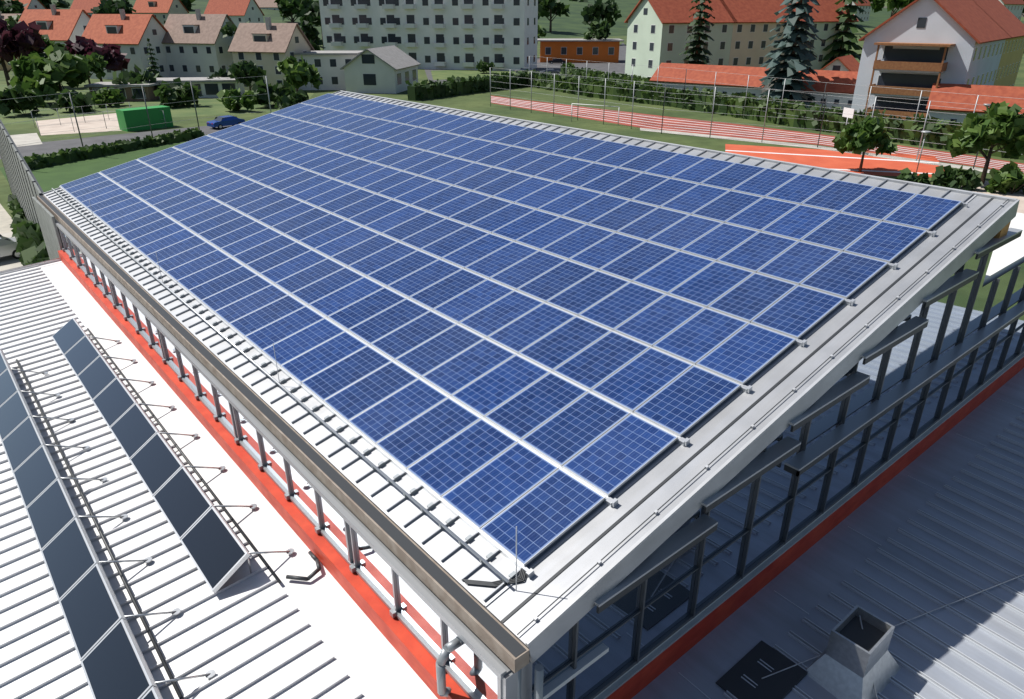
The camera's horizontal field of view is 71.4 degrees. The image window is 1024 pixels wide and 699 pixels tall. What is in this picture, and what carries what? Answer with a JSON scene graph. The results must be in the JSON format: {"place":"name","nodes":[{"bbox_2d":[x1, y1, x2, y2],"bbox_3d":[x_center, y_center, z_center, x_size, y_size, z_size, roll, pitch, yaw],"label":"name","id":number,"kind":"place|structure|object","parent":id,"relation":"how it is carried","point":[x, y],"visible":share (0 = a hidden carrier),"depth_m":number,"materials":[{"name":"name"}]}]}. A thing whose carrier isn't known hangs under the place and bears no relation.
{"place":"outdoors","nodes":[
{"label":"outdoors","id":0,"kind":"place"},
{"bbox_2d":[0,204,12,233],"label":"pavement","id":1,"kind":"structure","parent":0,"point":[6,220],"depth_m":53.32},
{"bbox_2d":[10,133,41,146],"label":"pavement","id":2,"kind":"structure","parent":0,"point":[26,139],"depth_m":87.40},
{"bbox_2d":[36,113,121,134],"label":"yard sand","id":3,"kind":"structure","parent":0,"point":[95,124],"depth_m":98.14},
{"bbox_2d":[82,9,169,78],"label":"house","id":4,"kind":"structure","parent":0,"point":[129,34],"depth_m":161.36,"materials":[{"name":"orange tile"}]},
{"bbox_2d":[0,83,315,124],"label":"meadow","id":5,"kind":"structure","parent":0,"point":[209,106],"depth_m":113.01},
{"bbox_2d":[0,18,45,85],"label":"purple tree","id":6,"kind":"object","parent":5,"relation":"on","point":[23,38],"visible":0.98,"depth_m":127.11,"materials":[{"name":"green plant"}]},
{"bbox_2d":[0,84,48,115],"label":"meadow bush","id":7,"kind":"object","parent":5,"relation":"on","point":[19,102],"visible":0.97,"depth_m":105.88,"materials":[{"name":"green plant"}]},
{"bbox_2d":[7,67,65,105],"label":"tree","id":8,"kind":"object","parent":5,"relation":"on","point":[38,81],"visible":0.75,"depth_m":116.87,"materials":[{"name":"green plant"}]},
{"bbox_2d":[28,34,70,59],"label":"green tree","id":9,"kind":"object","parent":5,"relation":"on","point":[46,40],"visible":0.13,"depth_m":141.92,"materials":[{"name":"green plant"}]},
{"bbox_2d":[7,45,91,90],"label":"green tree","id":10,"kind":"object","parent":5,"relation":"on","point":[75,69],"visible":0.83,"depth_m":119.87,"materials":[{"name":"green plant"}]},
{"bbox_2d":[50,88,95,112],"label":"meadow bush","id":11,"kind":"object","parent":5,"relation":"on","point":[84,101],"visible":0.89,"depth_m":110.19,"materials":[{"name":"green plant"}]},
{"bbox_2d":[72,52,107,83],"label":"green tree","id":12,"kind":"object","parent":5,"relation":"on","point":[97,63],"visible":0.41,"depth_m":137.11,"materials":[{"name":"green plant"}]},
{"bbox_2d":[64,35,129,81],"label":"purple tree","id":13,"kind":"object","parent":5,"relation":"on","point":[114,57],"visible":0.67,"depth_m":147.07,"materials":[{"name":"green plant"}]},
{"bbox_2d":[90,85,125,107],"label":"meadow bush","id":14,"kind":"object","parent":5,"relation":"on","point":[109,96],"visible":0.98,"depth_m":116.57,"materials":[{"name":"green plant"}]},
{"bbox_2d":[84,82,159,100],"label":"building","id":15,"kind":"structure","parent":5,"relation":"on","point":[129,91],"depth_m":124.00,"materials":[{"name":"brick"}]},
{"bbox_2d":[112,64,160,98],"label":"tree","id":16,"kind":"object","parent":5,"relation":"on","point":[130,77],"visible":0.45,"depth_m":125.73,"materials":[{"name":"green plant"}]},
{"bbox_2d":[146,38,163,77],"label":"conifer tree","id":17,"kind":"object","parent":5,"relation":"on","point":[154,71],"visible":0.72,"depth_m":152.38,"materials":[{"name":"green plant"}]},
{"bbox_2d":[153,77,202,107],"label":"meadow bush","id":18,"kind":"object","parent":5,"relation":"on","point":[171,94],"visible":0.98,"depth_m":116.04,"materials":[{"name":"green plant"}]},
{"bbox_2d":[145,77,244,97],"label":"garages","id":19,"kind":"structure","parent":5,"relation":"on","point":[210,88],"depth_m":129.00,"materials":[{"name":"white concrete"}]},
{"bbox_2d":[216,88,255,110],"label":"meadow bush","id":20,"kind":"object","parent":5,"relation":"on","point":[232,102],"visible":0.98,"depth_m":110.67,"materials":[{"name":"green plant"}]},
{"bbox_2d":[227,60,265,89],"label":"tree","id":21,"kind":"object","parent":5,"relation":"on","point":[251,71],"visible":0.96,"depth_m":124.31,"materials":[{"name":"green plant"}]},
{"bbox_2d":[228,17,313,89],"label":"house","id":22,"kind":"structure","parent":5,"relation":"on","point":[267,45],"depth_m":138.41,"materials":[{"name":"brown tile"}]},
{"bbox_2d":[252,79,295,105],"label":"meadow bush","id":23,"kind":"object","parent":5,"relation":"on","point":[277,89],"visible":0.77,"depth_m":115.59,"materials":[{"name":"green plant"}]},
{"bbox_2d":[277,55,322,92],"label":"tree","id":24,"kind":"object","parent":5,"relation":"on","point":[299,74],"visible":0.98,"depth_m":119.25,"materials":[{"name":"green plant"}]},
{"bbox_2d":[161,9,236,77],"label":"house","id":25,"kind":"structure","parent":0,"point":[197,44],"depth_m":164.09,"materials":[{"name":"paint"}]},
{"bbox_2d":[0,103,426,158],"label":"road","id":26,"kind":"structure","parent":0,"point":[49,147],"depth_m":86.08,"materials":[{"name":"asphalt"}]},
{"bbox_2d":[207,115,244,128],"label":"blue car","id":27,"kind":"object","parent":26,"relation":"on","point":[219,122],"visible":0.82,"depth_m":95.45,"materials":[{"name":"blue paint"}]},
{"bbox_2d":[0,257,437,698],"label":"roof","id":28,"kind":"structure","parent":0,"point":[258,632],"depth_m":12.69,"materials":[{"name":"white"}]},
{"bbox_2d":[0,349,215,698],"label":"solar panel row","id":29,"kind":"object","parent":28,"relation":"on","point":[114,665],"visible":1,"depth_m":12.57,"materials":[{"name":"black glass"}]},
{"bbox_2d":[52,318,294,592],"bbox_3d":[-8.785,1.586,17.051,1.525,0.568,14.260,-20,32,-36],"label":"solar panel row","id":30,"kind":"object","parent":28,"relation":"on","point":[216,550],"visible":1,"depth_m":15.02,"materials":[{"name":"black glass"}]},
{"bbox_2d":[286,551,320,580],"bbox_3d":[-3.591,3.854,12.624,0.497,0.130,0.718,10,27,19],"label":"pipe","id":31,"kind":"object","parent":28,"relation":"on","point":[314,572],"visible":1,"depth_m":12.43,"materials":[{"name":"grey metal"}]},
{"bbox_2d":[340,45,420,93],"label":"annex house","id":32,"kind":"structure","parent":0,"point":[391,69],"depth_m":135.88,"materials":[{"name":"paint"}]},
{"bbox_2d":[0,17,1023,217],"bbox_3d":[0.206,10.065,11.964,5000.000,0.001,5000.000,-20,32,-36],"label":"ground","id":33,"kind":"structure","parent":0,"point":[479,102],"depth_m":106.60,"materials":[{"name":"green plant"}]},
{"bbox_2d":[0,232,22,270],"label":"pavement","id":34,"kind":"structure","parent":33,"relation":"on","point":[8,262],"depth_m":44.70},
{"bbox_2d":[0,234,20,258],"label":"silver car","id":35,"kind":"object","parent":34,"relation":"on","point":[8,246],"visible":0.63,"depth_m":44.72,"materials":[{"name":"grey paint"}]},
{"bbox_2d":[0,0,28,13],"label":"tree","id":36,"kind":"object","parent":33,"relation":"on","point":[18,5],"visible":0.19,"depth_m":328.96,"materials":[{"name":"green plant"}]},
{"bbox_2d":[7,194,26,219],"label":"bush","id":37,"kind":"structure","parent":33,"relation":"on","point":[15,207],"depth_m":51.72,"materials":[{"name":"green plant"}]},
{"bbox_2d":[10,217,49,265],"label":"bush","id":38,"kind":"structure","parent":33,"relation":"on","point":[31,248],"depth_m":36.50,"materials":[{"name":"green plant"}]},
{"bbox_2d":[0,119,62,259],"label":"corrugated wall","id":39,"kind":"structure","parent":33,"relation":"on","point":[26,188],"depth_m":38.29,"materials":[{"name":"grey metal"}]},
{"bbox_2d":[18,4,90,58],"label":"house","id":40,"kind":"structure","parent":33,"relation":"on","point":[61,26],"depth_m":168.60,"materials":[{"name":"orange tile"}]},
{"bbox_2d":[39,0,69,7],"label":"tree","id":41,"kind":"object","parent":33,"relation":"on","point":[59,3],"visible":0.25,"depth_m":414.83,"materials":[{"name":"green plant"}]},
{"bbox_2d":[0,141,187,191],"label":"lawn","id":42,"kind":"structure","parent":33,"relation":"on","point":[48,178],"depth_m":71.78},
{"bbox_2d":[90,0,135,13],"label":"tree","id":43,"kind":"object","parent":33,"relation":"on","point":[108,7],"visible":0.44,"depth_m":289.57,"materials":[{"name":"green plant"}]},
{"bbox_2d":[23,127,204,168],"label":"road hedge","id":44,"kind":"object","parent":33,"relation":"on","point":[35,161],"depth_m":78.12,"materials":[{"name":"green plant"}]},
{"bbox_2d":[3,76,271,146],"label":"fence","id":45,"kind":"object","parent":33,"relation":"on","point":[80,135],"visible":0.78,"depth_m":82.93,"materials":[{"name":"grey"}]},
{"bbox_2d":[115,105,173,131],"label":"green container","id":46,"kind":"object","parent":33,"relation":"on","point":[130,118],"visible":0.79,"depth_m":94.25,"materials":[{"name":"green"}]},
{"bbox_2d":[220,21,248,37],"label":"town tree","id":47,"kind":"object","parent":33,"relation":"on","point":[228,28],"visible":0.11,"depth_m":160.52,"materials":[{"name":"green plant"}]},
{"bbox_2d":[274,89,308,110],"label":"meadow bush","id":48,"kind":"object","parent":33,"relation":"on","point":[292,99],"visible":0.64,"depth_m":106.97,"materials":[{"name":"green plant"}]},
{"bbox_2d":[274,0,313,22],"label":"tree","id":49,"kind":"object","parent":33,"relation":"on","point":[288,8],"visible":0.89,"depth_m":404.22,"materials":[{"name":"green plant"}]},
{"bbox_2d":[300,0,323,46],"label":"tree","id":50,"kind":"object","parent":33,"relation":"on","point":[311,13],"visible":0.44,"depth_m":288.31,"materials":[{"name":"green plant"}]},
{"bbox_2d":[300,20,324,50],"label":"town tree","id":51,"kind":"object","parent":33,"relation":"on","point":[311,32],"visible":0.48,"depth_m":173.38,"materials":[{"name":"green plant"}]},
{"bbox_2d":[294,51,361,89],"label":"white house","id":52,"kind":"structure","parent":33,"relation":"on","point":[328,65],"depth_m":140.59,"materials":[{"name":"paint"}]},
{"bbox_2d":[319,0,537,70],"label":"apartment block","id":53,"kind":"structure","parent":33,"relation":"on","point":[452,34],"depth_m":189.05,"materials":[{"name":"paint"}]},
{"bbox_2d":[405,69,532,100],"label":"hedge","id":54,"kind":"object","parent":33,"relation":"on","point":[450,86],"visible":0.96,"depth_m":134.25,"materials":[{"name":"green plant"}]},
{"bbox_2d":[538,0,569,31],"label":"tree","id":55,"kind":"object","parent":33,"relation":"on","point":[547,8],"visible":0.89,"depth_m":445.07,"materials":[{"name":"green plant"}]},
{"bbox_2d":[583,16,610,39],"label":"town tree","id":56,"kind":"object","parent":33,"relation":"on","point":[598,31],"visible":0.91,"depth_m":216.98,"materials":[{"name":"green plant"}]},
{"bbox_2d":[581,0,621,38],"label":"tree","id":57,"kind":"object","parent":33,"relation":"on","point":[599,10],"visible":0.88,"depth_m":326.55,"materials":[{"name":"green plant"}]},
{"bbox_2d":[560,65,652,85],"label":"hedge","id":58,"kind":"object","parent":33,"relation":"on","point":[597,74],"visible":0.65,"depth_m":154.06,"materials":[{"name":"green plant"}]},
{"bbox_2d":[624,0,736,77],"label":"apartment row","id":59,"kind":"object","parent":33,"relation":"on","point":[657,34],"visible":0.6,"depth_m":140.43,"materials":[{"name":"paint"}]},
{"bbox_2d":[679,0,714,64],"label":"spruce","id":60,"kind":"object","parent":33,"relation":"on","point":[694,51],"visible":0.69,"depth_m":126.80,"materials":[{"name":"green plant"}]},
{"bbox_2d":[649,63,776,99],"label":"garage row","id":61,"kind":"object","parent":33,"relation":"on","point":[672,72],"visible":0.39,"depth_m":119.18,"materials":[{"name":"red tile"}]},
{"bbox_2d":[490,68,1022,168],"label":"fence","id":62,"kind":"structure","parent":33,"relation":"on","point":[765,116],"depth_m":86.87,"materials":[{"name":"grey"}]},
{"bbox_2d":[720,0,800,70],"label":"apartment row","id":63,"kind":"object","parent":33,"relation":"on","point":[755,23],"visible":0.34,"depth_m":147.21,"materials":[{"name":"paint"}]},
{"bbox_2d":[524,69,1023,159],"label":"hedge","id":64,"kind":"object","parent":33,"relation":"on","point":[899,133],"visible":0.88,"depth_m":102.05,"materials":[{"name":"green plant"}]},
{"bbox_2d":[529,56,1022,130],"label":"fence","id":65,"kind":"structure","parent":33,"relation":"on","point":[766,88],"depth_m":98.69,"materials":[{"name":"grey"}]},
{"bbox_2d":[532,213,1023,698],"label":"hall walls","id":66,"kind":"structure","parent":33,"relation":"on","point":[1007,257],"depth_m":17.73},
{"bbox_2d":[55,218,531,698],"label":"clerestory glazing","id":67,"kind":"structure","parent":66,"relation":"attached to","point":[476,667],"depth_m":12.45,"materials":[{"name":"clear glass"}]},
{"bbox_2d":[37,188,936,698],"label":"eave gutter pipes","id":68,"kind":"object","parent":66,"relation":"on","point":[475,616],"visible":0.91,"depth_m":11.85,"materials":[{"name":"silver metal"}]},
{"bbox_2d":[43,91,1019,662],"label":"hall roof","id":69,"kind":"structure","parent":66,"relation":"attached to","point":[589,559],"depth_m":12.13,"materials":[{"name":"metal"}]},
{"bbox_2d":[59,93,967,571],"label":"solar panels","id":70,"kind":"object","parent":69,"relation":"on","point":[521,347],"visible":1,"depth_m":16.80,"materials":[{"name":"glass"}]},
{"bbox_2d":[58,250,1023,698],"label":"red bands","id":71,"kind":"object","parent":66,"relation":"attached to","point":[420,660],"visible":0.88,"depth_m":14.01,"materials":[{"name":"paint"}]},
{"bbox_2d":[532,221,1023,698],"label":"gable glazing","id":72,"kind":"structure","parent":66,"relation":"attached to","point":[955,339],"depth_m":13.58,"materials":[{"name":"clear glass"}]},
{"bbox_2d":[632,368,1023,698],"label":"roof","id":73,"kind":"structure","parent":66,"relation":"attached to","point":[923,553],"depth_m":14.32,"materials":[{"name":"white"}]},
{"bbox_2d":[716,605,900,698],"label":"roof vent","id":74,"kind":"object","parent":73,"relation":"on","point":[855,659],"visible":1,"depth_m":12.16,"materials":[{"name":"grey metal"}]},
{"bbox_2d":[755,0,824,107],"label":"blue spruce","id":75,"kind":"object","parent":33,"relation":"on","point":[794,35],"visible":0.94,"depth_m":104.98,"materials":[{"name":"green plant"}]},
{"bbox_2d":[640,128,989,172],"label":"track border","id":76,"kind":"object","parent":33,"relation":"on","point":[795,144],"depth_m":84.12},
{"bbox_2d":[789,0,858,69],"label":"apartment row","id":77,"kind":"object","parent":33,"relation":"on","point":[826,18],"visible":0.2,"depth_m":156.25,"materials":[{"name":"red tile"}]},
{"bbox_2d":[791,70,857,109],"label":"garage row","id":78,"kind":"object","parent":33,"relation":"on","point":[831,78],"visible":0.36,"depth_m":108.08,"materials":[{"name":"red tile"}]},
{"bbox_2d":[725,144,943,176],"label":"sports court","id":79,"kind":"object","parent":33,"relation":"on","point":[850,163],"visible":0.6,"depth_m":75.61,"materials":[{"name":"rubber"}]},
{"bbox_2d":[725,150,938,162],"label":"court line","id":80,"kind":"object","parent":79,"relation":"on","point":[833,156],"visible":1,"depth_m":77.15,"materials":[{"name":"white paint"}]},
{"bbox_2d":[831,115,897,171],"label":"tree","id":81,"kind":"object","parent":79,"relation":"on","point":[869,132],"visible":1,"depth_m":67.64,"materials":[{"name":"green plant"}]},
{"bbox_2d":[821,0,867,68],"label":"spruce","id":82,"kind":"object","parent":33,"relation":"on","point":[845,35],"visible":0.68,"depth_m":155.41,"materials":[{"name":"green plant"}]},
{"bbox_2d":[870,0,914,16],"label":"tree","id":83,"kind":"object","parent":33,"relation":"on","point":[877,5],"visible":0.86,"depth_m":438.95,"materials":[{"name":"green plant"}]},
{"bbox_2d":[865,42,955,120],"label":"balcony tower","id":84,"kind":"structure","parent":33,"relation":"on","point":[915,60],"depth_m":92.78,"materials":[{"name":"brown wood"}]},
{"bbox_2d":[894,168,934,184],"bbox_3d":[35.666,-15.021,63.070,3.177,1.980,2.747,-20,32,-36],"label":"bush","id":85,"kind":"object","parent":33,"relation":"on","point":[908,175],"visible":0.59,"depth_m":62.82,"materials":[{"name":"green plant"}]},
{"bbox_2d":[851,0,1010,112],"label":"white house","id":86,"kind":"structure","parent":33,"relation":"on","point":[976,34],"depth_m":92.14,"materials":[{"name":"paint"}]},
{"bbox_2d":[931,165,982,190],"bbox_3d":[39.027,-14.815,62.261,4.198,2.603,3.677,1,25,3],"label":"bush","id":87,"kind":"object","parent":33,"relation":"on","point":[948,176],"visible":0.92,"depth_m":62.19,"materials":[{"name":"green plant"}]},
{"bbox_2d":[926,83,1023,124],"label":"garage row","id":88,"kind":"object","parent":33,"relation":"on","point":[1011,93],"visible":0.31,"depth_m":87.52,"materials":[{"name":"red tile"}]},
{"bbox_2d":[424,58,623,82],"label":"road","id":89,"kind":"structure","parent":0,"point":[615,67],"depth_m":199.41,"materials":[{"name":"asphalt"}]},
{"bbox_2d":[431,70,516,79],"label":"lawn block","id":90,"kind":"structure","parent":89,"relation":"on","point":[441,74],"depth_m":180.12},
{"bbox_2d":[476,59,494,72],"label":"bush","id":91,"kind":"object","parent":90,"relation":"on","point":[482,66],"visible":0.98,"depth_m":179.27,"materials":[{"name":"green plant"}]},
{"bbox_2d":[537,38,623,62],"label":"building","id":92,"kind":"structure","parent":89,"relation":"on","point":[591,51],"depth_m":217.31,"materials":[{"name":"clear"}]},
{"bbox_2d":[47,0,1023,39],"bbox_3d":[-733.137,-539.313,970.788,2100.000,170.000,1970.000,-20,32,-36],"label":"hill terrain","id":93,"kind":"structure","parent":0,"point":[571,25],"depth_m":513.85,"materials":[{"name":"plant"}]},
{"bbox_2d":[4,0,46,8],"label":"house","id":94,"kind":"structure","parent":93,"relation":"on","point":[35,4],"depth_m":348.16,"materials":[{"name":"orange tile"}]},
{"bbox_2d":[70,0,112,16],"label":"house","id":95,"kind":"structure","parent":93,"relation":"on","point":[86,5],"depth_m":358.83,"materials":[{"name":"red tile"}]},
{"bbox_2d":[132,0,188,24],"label":"house","id":96,"kind":"structure","parent":93,"relation":"on","point":[161,10],"depth_m":329.20,"materials":[{"name":"orange tile"}]},
{"bbox_2d":[204,0,264,27],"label":"house","id":97,"kind":"structure","parent":93,"relation":"on","point":[241,11],"depth_m":305.63,"materials":[{"name":"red tile"}]},
{"bbox_2d":[255,0,278,9],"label":"house","id":98,"kind":"structure","parent":93,"relation":"on","point":[268,4],"depth_m":481.01,"materials":[{"name":"pink tile"}]},
{"bbox_2d":[619,43,625,73],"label":"road","id":99,"kind":"structure","parent":0,"point":[622,53],"depth_m":253.49,"materials":[{"name":"asphalt"}]},
{"bbox_2d":[491,95,1023,173],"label":"running track","id":100,"kind":"structure","parent":0,"point":[758,132],"depth_m":96.45,"materials":[{"name":"rubber"}]},
{"bbox_2d":[494,102,999,168],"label":"track line","id":101,"kind":"object","parent":100,"relation":"on","point":[718,133],"visible":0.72,"depth_m":91.69,"materials":[{"name":"white paint"}]},
{"bbox_2d":[495,97,1019,164],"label":"track line","id":102,"kind":"object","parent":100,"relation":"on","point":[729,125],"visible":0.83,"depth_m":99.86,"materials":[{"name":"white paint"}]},
{"bbox_2d":[491,99,1023,168],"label":"track line","id":103,"kind":"object","parent":100,"relation":"on","point":[732,130],"visible":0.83,"depth_m":95.60,"materials":[{"name":"white paint"}]},
{"bbox_2d":[820,55,859,71],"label":"house","id":104,"kind":"structure","parent":0,"point":[847,63],"depth_m":121.80,"materials":[{"name":"red tile"}]},
{"bbox_2d":[847,0,870,20],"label":"house","id":105,"kind":"structure","parent":0,"point":[866,7],"depth_m":485.52,"materials":[{"name":"paint"}]},
{"bbox_2d":[960,181,1023,213],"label":"paving","id":106,"kind":"structure","parent":0,"point":[1019,195],"depth_m":61.18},
{"bbox_2d":[945,101,1023,184],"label":"tree","id":107,"kind":"object","parent":106,"relation":"on","point":[1001,123],"visible":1,"depth_m":62.12,"materials":[{"name":"green plant"}]},
{"bbox_2d":[984,160,1023,193],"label":"bush","id":108,"kind":"object","parent":106,"relation":"on","point":[1007,177],"visible":0.99,"depth_m":60.94,"materials":[{"name":"green plant"}]},
{"bbox_2d":[972,0,1023,85],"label":"yellow house","id":109,"kind":"structure","parent":0,"point":[1001,15],"depth_m":112.75,"materials":[{"name":"paint"}]},
{"bbox_2d":[999,0,1023,19],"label":"house","id":110,"kind":"structure","parent":0,"point":[1015,7],"depth_m":272.28,"materials":[{"name":"red tile"}]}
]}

